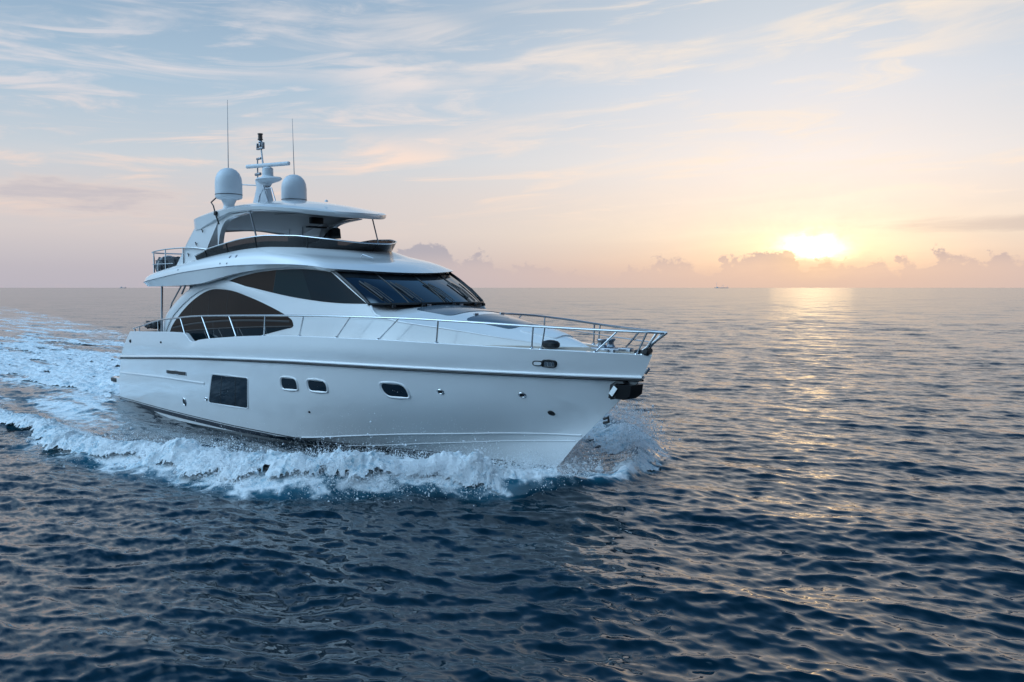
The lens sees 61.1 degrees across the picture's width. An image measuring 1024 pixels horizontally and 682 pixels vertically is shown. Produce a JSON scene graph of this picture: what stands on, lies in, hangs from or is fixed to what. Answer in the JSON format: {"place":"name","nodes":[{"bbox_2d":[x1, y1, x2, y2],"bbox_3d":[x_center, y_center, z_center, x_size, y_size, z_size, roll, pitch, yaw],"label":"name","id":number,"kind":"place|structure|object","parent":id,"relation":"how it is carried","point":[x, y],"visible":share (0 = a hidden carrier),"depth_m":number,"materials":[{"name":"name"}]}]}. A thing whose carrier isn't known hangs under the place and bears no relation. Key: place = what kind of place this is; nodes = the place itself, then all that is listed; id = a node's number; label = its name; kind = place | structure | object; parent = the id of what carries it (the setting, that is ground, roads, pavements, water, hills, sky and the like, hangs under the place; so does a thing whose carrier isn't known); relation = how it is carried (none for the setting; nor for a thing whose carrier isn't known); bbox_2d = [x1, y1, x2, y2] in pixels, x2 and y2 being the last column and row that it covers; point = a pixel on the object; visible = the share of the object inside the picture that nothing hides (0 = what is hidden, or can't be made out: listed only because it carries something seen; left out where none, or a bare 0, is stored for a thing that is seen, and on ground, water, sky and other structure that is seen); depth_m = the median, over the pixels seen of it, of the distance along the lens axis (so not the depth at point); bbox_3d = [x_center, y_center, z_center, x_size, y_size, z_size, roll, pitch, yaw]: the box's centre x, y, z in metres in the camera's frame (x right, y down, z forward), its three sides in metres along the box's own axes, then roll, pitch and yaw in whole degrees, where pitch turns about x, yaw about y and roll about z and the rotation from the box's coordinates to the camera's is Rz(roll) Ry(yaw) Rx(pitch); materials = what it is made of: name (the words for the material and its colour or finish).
{"place":"outdoors","nodes":[
{"label":"outdoors","id":0,"kind":"place"},
{"bbox_2d":[0,288,1023,681],"bbox_3d":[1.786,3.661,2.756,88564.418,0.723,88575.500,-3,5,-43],"label":"water","id":1,"kind":"structure","parent":0,"point":[832,490],"depth_m":14.09,"materials":[{"name":"blue liquid"}]},
{"bbox_2d":[0,336,123,396],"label":"wake foam","id":2,"kind":"object","parent":1,"relation":"on","point":[99,364],"visible":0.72,"depth_m":43.89,"materials":[{"name":"white"}]},
{"bbox_2d":[0,409,661,492],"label":"bow wave foam","id":3,"kind":"object","parent":1,"relation":"on","point":[267,459],"visible":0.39,"depth_m":17.55,"materials":[{"name":"white"}]},
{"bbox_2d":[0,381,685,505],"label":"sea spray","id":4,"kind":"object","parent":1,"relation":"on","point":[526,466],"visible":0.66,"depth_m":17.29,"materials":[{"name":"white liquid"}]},
{"bbox_2d":[111,100,666,466],"bbox_3d":[-5.098,-1.956,24.651,5.338,10.584,23.305,-3,5,-43],"label":"motor yacht","id":5,"kind":"object","parent":1,"relation":"on","point":[308,321],"visible":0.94,"depth_m":21.45,"materials":[{"name":"white plastic"}]},
{"bbox_2d":[144,320,160,328],"bbox_3d":[-12.194,-0.566,29.680,0.629,0.328,1.080,-3,5,-43],"label":"rolled cover","id":6,"kind":"object","parent":5,"relation":"on","point":[154,325],"visible":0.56,"depth_m":29.31,"materials":[{"name":"grey fabric"}]},
{"bbox_2d":[155,255,178,271],"bbox_3d":[-11.508,-2.486,29.032,0.786,0.760,0.953,-3,5,-43],"label":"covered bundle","id":7,"kind":"object","parent":5,"relation":"on","point":[160,265],"visible":0.34,"depth_m":28.73,"materials":[{"name":"grey fabric"}]},
{"bbox_2d":[167,256,179,267],"bbox_3d":[-10.850,-2.455,28.439,0.793,0.644,1.055,-3,5,-43],"label":"covered bundle","id":8,"kind":"object","parent":5,"relation":"on","point":[174,260],"visible":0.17,"depth_m":28.09,"materials":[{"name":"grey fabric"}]},
{"bbox_2d":[208,374,248,408],"bbox_3d":[-7.959,1.393,24.255,2.558,0.944,0.206,3,5,44],"label":"hull window","id":9,"kind":"structure","parent":5,"relation":"in","point":[224,389],"depth_m":24.16,"materials":[{"name":"black glass"}]},
{"bbox_2d":[170,289,292,340],"bbox_3d":[-8.356,-0.684,25.212,0.205,1.654,7.780,-3,5,-43],"label":"saloon window","id":10,"kind":"structure","parent":5,"relation":"in","point":[214,301],"depth_m":25.08,"materials":[{"name":"black glass"}]},
{"bbox_2d":[230,269,366,303],"bbox_3d":[-5.861,-1.438,22.747,7.058,0.894,0.141,4,5,45],"label":"upper side window","id":11,"kind":"structure","parent":5,"relation":"in","point":[316,285],"depth_m":22.15,"materials":[{"name":"black glass"}]},
{"bbox_2d":[0,0,1023,287],"label":"sky","id":12,"kind":"structure","parent":0,"point":[499,143],"materials":[{"name":"blue"}]}
]}

